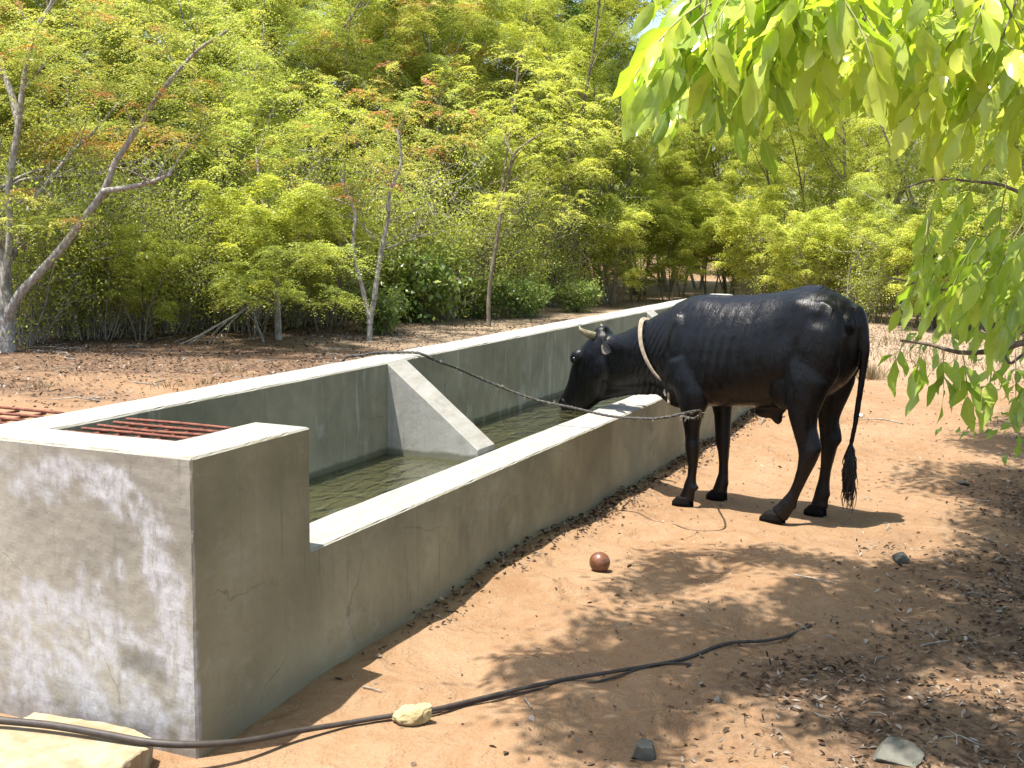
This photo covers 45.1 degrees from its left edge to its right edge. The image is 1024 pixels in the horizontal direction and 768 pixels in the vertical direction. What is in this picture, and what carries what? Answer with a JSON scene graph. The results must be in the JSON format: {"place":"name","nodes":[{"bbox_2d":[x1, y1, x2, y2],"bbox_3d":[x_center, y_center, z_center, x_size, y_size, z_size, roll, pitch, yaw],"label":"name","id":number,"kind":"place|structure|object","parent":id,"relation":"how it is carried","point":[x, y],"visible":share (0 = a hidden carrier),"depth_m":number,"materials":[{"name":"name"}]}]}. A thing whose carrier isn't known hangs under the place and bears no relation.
{"place":"outdoors","nodes":[
{"label":"outdoors","id":0,"kind":"place"},
{"bbox_2d":[0,0,1013,227],"label":"sky","id":1,"kind":"structure","parent":0,"point":[652,25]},
{"bbox_2d":[0,223,1023,767],"bbox_3d":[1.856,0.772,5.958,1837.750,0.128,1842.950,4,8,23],"label":"ground","id":2,"kind":"structure","parent":0,"point":[500,639],"depth_m":4.87,"materials":[{"name":"soil"}]},
{"bbox_2d":[0,406,64,423],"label":"bar grate","id":3,"kind":"object","parent":2,"relation":"on","point":[21,417],"visible":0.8,"depth_m":4.17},
{"bbox_2d":[0,0,111,185],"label":"feathery tree","id":4,"kind":"object","parent":2,"relation":"on","point":[6,50],"visible":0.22,"depth_m":16.31,"materials":[{"name":"green plant"}]},
{"bbox_2d":[0,118,147,349],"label":"thicket shrub","id":5,"kind":"object","parent":2,"relation":"on","point":[34,301],"visible":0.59,"depth_m":14.67,"materials":[{"name":"green plant"}]},
{"bbox_2d":[0,712,152,767],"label":"stone slab","id":6,"kind":"object","parent":2,"relation":"on","point":[26,747],"depth_m":3.41,"materials":[{"name":"stone"}]},
{"bbox_2d":[0,75,199,338],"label":"thicket shrub","id":7,"kind":"object","parent":2,"relation":"on","point":[56,331],"visible":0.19,"depth_m":15.34,"materials":[{"name":"green plant"}]},
{"bbox_2d":[0,0,213,317],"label":"feathery tree","id":8,"kind":"object","parent":2,"relation":"on","point":[30,4],"visible":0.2,"depth_m":17.22,"materials":[{"name":"green plant"}]},
{"bbox_2d":[7,124,207,337],"bbox_3d":[-5.082,-1.845,15.550,2.646,2.831,1.372,2,7,11],"label":"russet tree","id":9,"kind":"object","parent":2,"relation":"on","point":[112,148],"visible":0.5,"depth_m":15.34,"materials":[{"name":"green plant"}]},
{"bbox_2d":[0,145,216,340],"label":"thicket shrub","id":10,"kind":"object","parent":2,"relation":"on","point":[90,316],"visible":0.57,"depth_m":15.26,"materials":[{"name":"green plant"}]},
{"bbox_2d":[0,0,231,331],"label":"feathery tree","id":11,"kind":"object","parent":2,"relation":"on","point":[111,62],"visible":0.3,"depth_m":16.68,"materials":[{"name":"green plant"}]},
{"bbox_2d":[38,104,210,323],"bbox_3d":[-5.733,-2.414,18.294,3.126,3.110,3.287,-6,10,-42],"label":"thicket shrub","id":12,"kind":"object","parent":2,"relation":"on","point":[137,182],"visible":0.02,"depth_m":17.71,"materials":[{"name":"green plant"}]},
{"bbox_2d":[6,0,257,307],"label":"feathery tree","id":13,"kind":"object","parent":2,"relation":"on","point":[232,4],"visible":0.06,"depth_m":20.24,"materials":[{"name":"green plant"}]},
{"bbox_2d":[32,147,239,335],"bbox_3d":[-4.839,-1.843,15.957,2.722,2.576,2.589,0,7,-7],"label":"thicket shrub","id":14,"kind":"object","parent":2,"relation":"on","point":[154,305],"visible":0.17,"depth_m":15.94,"materials":[{"name":"green plant"}]},
{"bbox_2d":[70,223,204,341],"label":"feathery sapling","id":15,"kind":"object","parent":2,"relation":"on","point":[142,270],"visible":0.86,"depth_m":15.01,"materials":[{"name":"green plant"}]},
{"bbox_2d":[0,0,286,352],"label":"pale forked tree","id":16,"kind":"object","parent":2,"relation":"on","point":[8,308],"visible":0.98,"depth_m":13.77,"materials":[{"name":"green plant"}]},
{"bbox_2d":[45,172,256,334],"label":"thicket shrub","id":17,"kind":"object","parent":2,"relation":"on","point":[186,291],"visible":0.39,"depth_m":16.20,"materials":[{"name":"green plant"}]},
{"bbox_2d":[63,121,317,329],"bbox_3d":[-4.558,-2.195,17.363,3.271,2.992,3.780,3,8,18],"label":"thicket shrub","id":18,"kind":"object","parent":2,"relation":"on","point":[196,177],"visible":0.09,"depth_m":17.10,"materials":[{"name":"green plant"}]},
{"bbox_2d":[104,140,291,331],"bbox_3d":[-4.128,-2.005,16.730,2.877,2.722,2.736,0,7,-7],"label":"thicket shrub","id":19,"kind":"object","parent":2,"relation":"on","point":[198,326],"visible":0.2,"depth_m":16.73,"materials":[{"name":"green plant"}]},
{"bbox_2d":[59,0,356,325],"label":"feathery tree","id":20,"kind":"object","parent":2,"relation":"on","point":[296,17],"visible":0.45,"depth_m":17.35,"materials":[{"name":"green plant"}]},
{"bbox_2d":[180,302,252,344],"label":"dead branch","id":21,"kind":"object","parent":2,"relation":"on","point":[195,338],"visible":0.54,"depth_m":15.29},
{"bbox_2d":[67,0,406,278],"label":"feathery tree","id":22,"kind":"object","parent":2,"relation":"on","point":[339,10],"visible":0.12,"depth_m":21.12,"materials":[{"name":"green plant"}]},
{"bbox_2d":[142,162,346,331],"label":"thicket shrub","id":23,"kind":"object","parent":2,"relation":"on","point":[229,312],"visible":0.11,"depth_m":16.66,"materials":[{"name":"green plant"}]},
{"bbox_2d":[182,173,330,340],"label":"feathery sapling","id":24,"kind":"object","parent":2,"relation":"on","point":[267,225],"visible":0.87,"depth_m":15.23,"materials":[{"name":"green plant"}]},
{"bbox_2d":[132,0,406,315],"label":"feathery tree","id":25,"kind":"object","parent":2,"relation":"on","point":[334,31],"visible":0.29,"depth_m":20.00,"materials":[{"name":"green plant"}]},
{"bbox_2d":[177,69,383,341],"bbox_3d":[-2.911,-2.209,15.471,2.443,3.536,3.380,-2,8,-19],"label":"thin double tree","id":26,"kind":"object","parent":2,"relation":"on","point":[315,254],"visible":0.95,"depth_m":15.18,"materials":[{"name":"green plant"}]},
{"bbox_2d":[174,54,399,319],"bbox_3d":[-3.897,-2.989,19.718,4.186,3.962,3.982,6,9,34],"label":"thicket shrub","id":27,"kind":"object","parent":2,"relation":"on","point":[305,145],"visible":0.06,"depth_m":19.03,"materials":[{"name":"green plant"}]},
{"bbox_2d":[148,0,433,296],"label":"feathery tree","id":28,"kind":"object","parent":2,"relation":"on","point":[347,17],"visible":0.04,"depth_m":22.75,"materials":[{"name":"green plant"}]},
{"bbox_2d":[212,131,389,327],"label":"thicket shrub","id":29,"kind":"object","parent":2,"relation":"on","point":[296,317],"visible":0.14,"depth_m":17.53,"materials":[{"name":"green plant"}]},
{"bbox_2d":[265,184,382,333],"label":"feathery sapling","id":30,"kind":"object","parent":2,"relation":"on","point":[341,227],"visible":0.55,"depth_m":16.73,"materials":[{"name":"green plant"}]},
{"bbox_2d":[212,138,446,326],"bbox_3d":[-2.517,-2.180,18.107,3.553,2.813,3.075,8,10,43],"label":"thicket shrub","id":31,"kind":"object","parent":2,"relation":"on","point":[319,314],"visible":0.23,"depth_m":18.03,"materials":[{"name":"green plant"}]},
{"bbox_2d":[241,131,461,318],"bbox_3d":[-2.768,-2.552,19.576,4.030,3.190,3.487,2,7,7],"label":"thicket shrub","id":32,"kind":"object","parent":2,"relation":"on","point":[360,198],"visible":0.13,"depth_m":19.31,"materials":[{"name":"green plant"}]},
{"bbox_2d":[250,0,490,287],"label":"feathery tree","id":33,"kind":"object","parent":2,"relation":"on","point":[371,107],"visible":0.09,"depth_m":23.32,"materials":[{"name":"green plant"}]},
{"bbox_2d":[241,57,500,340],"bbox_3d":[-1.865,-2.505,16.578,3.314,3.810,2.734,-5,9,-39],"label":"forked young tree","id":34,"kind":"object","parent":2,"relation":"on","point":[369,312],"visible":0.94,"depth_m":16.38,"materials":[{"name":"green plant"}]},
{"bbox_2d":[338,276,413,334],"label":"broad leaf shrub","id":35,"kind":"object","parent":2,"relation":"on","point":[387,310],"visible":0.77,"depth_m":17.04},
{"bbox_2d":[0,294,752,758],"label":"concrete trough","id":36,"kind":"object","parent":2,"relation":"on","point":[208,586],"visible":0.74,"depth_m":3.89,"materials":[{"name":"concrete"}]},
{"bbox_2d":[65,418,233,440],"bbox_3d":[-1.140,0.149,3.888,0.426,0.022,0.307,4,8,23],"label":"bar grate","id":37,"kind":"object","parent":36,"relation":"on","point":[151,433],"visible":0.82,"depth_m":3.90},
{"bbox_2d":[309,395,632,522],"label":"water","id":38,"kind":"structure","parent":36,"relation":"in","point":[343,488],"depth_m":5.53,"materials":[{"name":"liquid"}]},
{"bbox_2d":[341,349,704,421],"bbox_3d":[-0.399,0.267,6.195,3.045,0.897,0.670,-1,7,-11],"label":"tether rope","id":39,"kind":"object","parent":36,"relation":"hanging from","point":[681,414],"visible":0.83,"depth_m":6.30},
{"bbox_2d":[246,0,522,305],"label":"feathery tree","id":40,"kind":"object","parent":2,"relation":"on","point":[410,13],"visible":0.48,"depth_m":20.52,"materials":[{"name":"green plant"}]},
{"bbox_2d":[0,624,811,748],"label":"hose","id":41,"kind":"object","parent":2,"relation":"on","point":[83,730],"visible":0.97,"depth_m":3.56,"materials":[{"name":"rubber"}]},
{"bbox_2d":[392,702,431,725],"bbox_3d":[-0.305,1.006,3.770,0.116,0.065,0.089,-3,8,-25],"label":"stone","id":42,"kind":"object","parent":41,"relation":"on","point":[418,714],"visible":1,"depth_m":3.75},
{"bbox_2d":[350,222,481,322],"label":"broad leaf shrub","id":43,"kind":"object","parent":2,"relation":"on","point":[421,285],"visible":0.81,"depth_m":18.76,"materials":[{"name":"plant"}]},
{"bbox_2d":[327,103,514,320],"bbox_3d":[-1.498,-2.609,19.527,3.307,3.290,3.477,-5,9,-39],"label":"thicket shrub","id":44,"kind":"object","parent":2,"relation":"on","point":[427,212],"visible":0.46,"depth_m":18.95,"materials":[{"name":"green plant"}]},
{"bbox_2d":[350,169,534,320],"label":"thicket shrub","id":45,"kind":"object","parent":2,"relation":"on","point":[456,239],"visible":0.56,"depth_m":19.28,"materials":[{"name":"green plant"}]},
{"bbox_2d":[362,0,538,309],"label":"feathery tree","id":46,"kind":"object","parent":2,"relation":"on","point":[460,34],"visible":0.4,"depth_m":20.71,"materials":[{"name":"green plant"}]},
{"bbox_2d":[434,263,520,318],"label":"broad leaf shrub","id":47,"kind":"object","parent":2,"relation":"on","point":[481,305],"visible":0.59,"depth_m":19.94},
{"bbox_2d":[352,0,614,295],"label":"feathery tree","id":48,"kind":"object","parent":2,"relation":"on","point":[509,60],"visible":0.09,"depth_m":25.39,"materials":[{"name":"green plant"}]},
{"bbox_2d":[341,0,635,231],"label":"tall tree","id":49,"kind":"object","parent":2,"relation":"on","point":[620,62],"visible":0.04,"depth_m":28.86,"materials":[{"name":"green plant"}]},
{"bbox_2d":[429,150,557,315],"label":"thicket shrub","id":50,"kind":"object","parent":2,"relation":"on","point":[501,253],"visible":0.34,"depth_m":20.30,"materials":[{"name":"green plant"}]},
{"bbox_2d":[1,43,1001,279],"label":"distant wood","id":51,"kind":"object","parent":2,"relation":"on","point":[903,196],"depth_m":35.93,"materials":[{"name":"green plant"}]},
{"bbox_2d":[428,168,584,305],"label":"thicket shrub","id":52,"kind":"object","parent":2,"relation":"on","point":[533,200],"visible":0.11,"depth_m":22.42,"materials":[{"name":"green plant"}]},
{"bbox_2d":[0,315,1022,410],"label":"leaf litter","id":53,"kind":"object","parent":2,"relation":"on","point":[179,360],"visible":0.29,"depth_m":14.42,"materials":[{"name":"plant"}]},
{"bbox_2d":[14,331,1023,767],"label":"fallen twigs","id":54,"kind":"object","parent":2,"relation":"on","point":[462,339],"visible":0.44,"depth_m":10.31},
{"bbox_2d":[372,0,669,305],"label":"feathery tree","id":55,"kind":"object","parent":2,"relation":"on","point":[521,34],"visible":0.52,"depth_m":22.55,"materials":[{"name":"green plant"}]},
{"bbox_2d":[448,190,594,313],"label":"thicket shrub","id":56,"kind":"object","parent":2,"relation":"on","point":[529,255],"visible":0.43,"depth_m":20.98,"materials":[{"name":"green plant"}]},
{"bbox_2d":[492,270,554,318],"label":"broad leaf shrub","id":57,"kind":"object","parent":2,"relation":"on","point":[531,303],"visible":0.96,"depth_m":20.13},
{"bbox_2d":[418,40,634,326],"bbox_3d":[0.162,-3.278,19.322,2.843,4.616,4.043,-5,9,-37],"label":"slanting tree","id":58,"kind":"object","parent":2,"relation":"on","point":[504,193],"visible":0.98,"depth_m":18.83,"materials":[{"name":"green plant"}]},
{"bbox_2d":[318,408,766,679],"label":"leaf litter","id":59,"kind":"object","parent":2,"relation":"on","point":[613,503],"visible":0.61,"depth_m":6.41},
{"bbox_2d":[444,0,651,278],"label":"feathery tree","id":60,"kind":"object","parent":2,"relation":"on","point":[535,96],"visible":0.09,"depth_m":27.20,"materials":[{"name":"green plant"}]},
{"bbox_2d":[492,146,623,302],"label":"thicket shrub","id":61,"kind":"object","parent":2,"relation":"on","point":[557,191],"visible":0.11,"depth_m":24.03,"materials":[{"name":"green plant"}]},
{"bbox_2d":[432,662,690,713],"bbox_3d":[0.177,0.995,4.076,0.973,0.030,0.051,-3,8,-25],"label":"cord","id":62,"kind":"object","parent":2,"relation":"on","point":[537,689],"visible":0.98,"depth_m":4.05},
{"bbox_2d":[489,172,643,307],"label":"thicket shrub","id":63,"kind":"object","parent":2,"relation":"on","point":[569,258],"visible":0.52,"depth_m":22.49,"materials":[{"name":"green plant"}]},
{"bbox_2d":[547,271,607,312],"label":"broad leaf shrub","id":64,"kind":"object","parent":2,"relation":"on","point":[576,296],"visible":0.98,"depth_m":21.59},
{"bbox_2d":[486,0,675,270],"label":"tall tree","id":65,"kind":"object","parent":2,"relation":"on","point":[635,13],"visible":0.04,"depth_m":30.86,"materials":[{"name":"green plant"}]},
{"bbox_2d":[505,0,681,294],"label":"dark tree","id":66,"kind":"object","parent":2,"relation":"on","point":[634,291],"visible":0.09,"depth_m":27.19,"materials":[{"name":"green plant"}]},
{"bbox_2d":[475,0,712,302],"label":"feathery tree","id":67,"kind":"object","parent":2,"relation":"on","point":[643,180],"visible":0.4,"depth_m":23.70,"materials":[{"name":"green plant"}]},
{"bbox_2d":[514,178,680,305],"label":"thicket shrub","id":68,"kind":"object","parent":2,"relation":"on","point":[586,264],"visible":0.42,"depth_m":23.14,"materials":[{"name":"green plant"}]},
{"bbox_2d":[589,552,609,571],"bbox_3d":[0.382,0.776,5.369,0.091,0.091,0.091,4,8,23],"label":"ball","id":69,"kind":"object","parent":2,"relation":"on","point":[599,561],"visible":1,"depth_m":5.34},
{"bbox_2d":[576,192,667,307],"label":"feathery sapling","id":70,"kind":"object","parent":2,"relation":"on","point":[609,239],"visible":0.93,"depth_m":22.69,"materials":[{"name":"green plant"}]},
{"bbox_2d":[574,182,707,301],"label":"feathery sapling","id":71,"kind":"object","parent":2,"relation":"on","point":[682,206],"visible":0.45,"depth_m":24.28,"materials":[{"name":"green plant"}]},
{"bbox_2d":[585,114,696,295],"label":"feathery tree","id":72,"kind":"object","parent":2,"relation":"on","point":[634,179],"visible":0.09,"depth_m":26.59,"materials":[{"name":"green plant"}]},
{"bbox_2d":[632,738,655,761],"bbox_3d":[0.381,1.068,3.546,0.074,0.096,0.059,-4,9,-34],"label":"stone","id":73,"kind":"object","parent":2,"relation":"on","point":[644,749],"visible":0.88,"depth_m":3.52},
{"bbox_2d":[622,211,721,301],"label":"feathery sapling","id":74,"kind":"object","parent":2,"relation":"on","point":[695,235],"visible":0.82,"depth_m":24.11,"materials":[{"name":"green plant"}]},
{"bbox_2d":[567,0,778,291],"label":"feathery tree","id":75,"kind":"object","parent":2,"relation":"on","point":[664,285],"visible":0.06,"depth_m":28.37,"materials":[{"name":"green plant"}]},
{"bbox_2d":[608,57,758,288],"bbox_3d":[3.952,-5.116,30.245,3.034,5.741,4.365,-13,16,-62],"label":"feathery tree","id":76,"kind":"object","parent":2,"relation":"on","point":[701,282],"visible":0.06,"depth_m":29.98,"materials":[{"name":"green plant"}]},
{"bbox_2d":[608,98,777,296],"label":"feathery tree","id":77,"kind":"object","parent":2,"relation":"on","point":[685,175],"visible":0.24,"depth_m":26.34,"materials":[{"name":"green plant"}]},
{"bbox_2d":[374,388,1023,767],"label":"leaf litter","id":78,"kind":"object","parent":2,"relation":"on","point":[873,721],"visible":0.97,"depth_m":4.16,"materials":[{"name":"plant"}]},
{"bbox_2d":[646,182,764,294],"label":"feathery sapling","id":79,"kind":"object","parent":2,"relation":"on","point":[698,220],"visible":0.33,"depth_m":24.95,"materials":[{"name":"green plant"}]},
{"bbox_2d":[558,285,869,524],"bbox_3d":[1.046,0.047,6.802,1.885,1.235,0.431,6,9,37],"label":"cow","id":80,"kind":"object","parent":2,"relation":"on","point":[801,354],"visible":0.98,"depth_m":6.47},
{"bbox_2d":[675,193,785,293],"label":"feathery sapling","id":81,"kind":"object","parent":2,"relation":"on","point":[728,197],"visible":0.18,"depth_m":25.17,"materials":[{"name":"green plant"}]},
{"bbox_2d":[714,215,789,294],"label":"thicket shrub","id":82,"kind":"object","parent":2,"relation":"on","point":[749,285],"visible":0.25,"depth_m":24.78,"materials":[{"name":"green plant"}]},
{"bbox_2d":[659,97,854,293],"bbox_3d":[5.195,-4.798,26.578,4.518,6.081,3.218,5,8,29],"label":"feathery tree","id":83,"kind":"object","parent":2,"relation":"on","point":[713,161],"visible":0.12,"depth_m":26.21,"materials":[{"name":"green plant"}]},
{"bbox_2d":[700,183,837,293],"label":"feathery sapling","id":84,"kind":"object","parent":2,"relation":"on","point":[766,201],"visible":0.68,"depth_m":22.38,"materials":[{"name":"green plant"}]},
{"bbox_2d":[726,222,834,293],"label":"thicket shrub","id":85,"kind":"object","parent":2,"relation":"on","point":[770,285],"visible":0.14,"depth_m":22.57,"materials":[{"name":"green plant"}]},
{"bbox_2d":[712,110,854,262],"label":"feathery tree","id":86,"kind":"object","parent":2,"relation":"on","point":[810,197],"visible":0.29,"depth_m":23.17,"materials":[{"name":"green plant"}]},
{"bbox_2d":[703,37,892,259],"bbox_3d":[6.278,-5.976,27.354,6.182,8.322,4.404,1,7,3],"label":"feathery tree","id":87,"kind":"object","parent":2,"relation":"on","point":[802,176],"visible":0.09,"depth_m":28.00,"materials":[{"name":"green plant"}]},
{"bbox_2d":[730,45,871,279],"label":"tall tree","id":88,"kind":"object","parent":2,"relation":"on","point":[798,158],"visible":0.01,"depth_m":31.45,"materials":[{"name":"green plant"}]},
{"bbox_2d":[738,189,864,292],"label":"thicket shrub","id":89,"kind":"object","parent":2,"relation":"on","point":[810,282],"visible":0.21,"depth_m":21.39,"materials":[{"name":"green plant"}]},
{"bbox_2d":[755,208,860,291],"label":"feathery sapling","id":90,"kind":"object","parent":2,"relation":"on","point":[781,233],"visible":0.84,"depth_m":20.65,"materials":[{"name":"green plant"}]},
{"bbox_2d":[612,0,1023,465],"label":"overhanging tree","id":91,"kind":"object","parent":2,"relation":"on","point":[950,78],"visible":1,"depth_m":2.02,"materials":[{"name":"green plant"}]},
{"bbox_2d":[753,151,930,297],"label":"thicket shrub","id":92,"kind":"object","parent":2,"relation":"on","point":[825,191],"visible":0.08,"depth_m":24.36,"materials":[{"name":"green plant"}]},
{"bbox_2d":[812,197,901,304],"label":"feathery sapling","id":93,"kind":"object","parent":2,"relation":"on","point":[835,222],"visible":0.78,"depth_m":20.40,"materials":[{"name":"green plant"}]},
{"bbox_2d":[779,30,934,293],"bbox_3d":[8.678,-6.172,25.372,6.146,9.258,4.691,-2,8,-21],"label":"feathery tree","id":94,"kind":"object","parent":2,"relation":"on","point":[852,162],"visible":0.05,"depth_m":25.53,"materials":[{"name":"green plant"}]},
{"bbox_2d":[825,217,909,322],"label":"thicket shrub","id":95,"kind":"object","parent":2,"relation":"on","point":[869,296],"visible":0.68,"depth_m":19.94,"materials":[{"name":"green plant"}]},
{"bbox_2d":[772,1,998,305],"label":"feathery tree","id":96,"kind":"object","parent":2,"relation":"on","point":[869,124],"visible":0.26,"depth_m":22.37,"materials":[{"name":"green plant"}]},
{"bbox_2d":[833,179,955,310],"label":"thicket shrub","id":97,"kind":"object","parent":2,"relation":"on","point":[886,302],"visible":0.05,"depth_m":23.06,"materials":[{"name":"green plant"}]},
{"bbox_2d":[873,736,924,766],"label":"stone","id":98,"kind":"object","parent":2,"relation":"on","point":[897,751],"visible":0.91,"depth_m":3.48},
{"bbox_2d":[865,207,963,325],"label":"feathery sapling","id":99,"kind":"object","parent":2,"relation":"on","point":[892,241],"visible":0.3,"depth_m":19.20,"materials":[{"name":"green plant"}]},
{"bbox_2d":[822,139,1023,292],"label":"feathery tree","id":100,"kind":"object","parent":2,"relation":"on","point":[924,186],"visible":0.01,"depth_m":22.09,"materials":[{"name":"green plant"}]},
{"bbox_2d":[840,0,1023,321],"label":"feathery tree","id":101,"kind":"object","parent":2,"relation":"on","point":[907,156],"visible":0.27,"depth_m":19.31,"materials":[{"name":"green plant"}]},
{"bbox_2d":[882,208,986,329],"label":"feathery sapling","id":102,"kind":"object","parent":2,"relation":"on","point":[905,252],"visible":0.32,"depth_m":18.23,"materials":[{"name":"green plant"}]},
{"bbox_2d":[851,179,1018,325],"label":"thicket shrub","id":103,"kind":"object","parent":2,"relation":"on","point":[898,217],"visible":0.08,"depth_m":19.27,"materials":[{"name":"green plant"}]},
{"bbox_2d":[911,24,1023,228],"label":"feathery tree","id":104,"kind":"object","parent":2,"relation":"on","point":[1005,172],"visible":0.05,"depth_m":20.46,"materials":[{"name":"green plant"}]},
{"bbox_2d":[923,171,1023,333],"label":"feathery sapling","id":105,"kind":"object","parent":2,"relation":"on","point":[949,201],"visible":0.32,"depth_m":18.13,"materials":[{"name":"green plant"}]},
{"bbox_2d":[632,292,1023,384],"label":"dry grass","id":106,"kind":"structure","parent":0,"point":[904,353],"depth_m":15.29,"materials":[{"name":"plant"}]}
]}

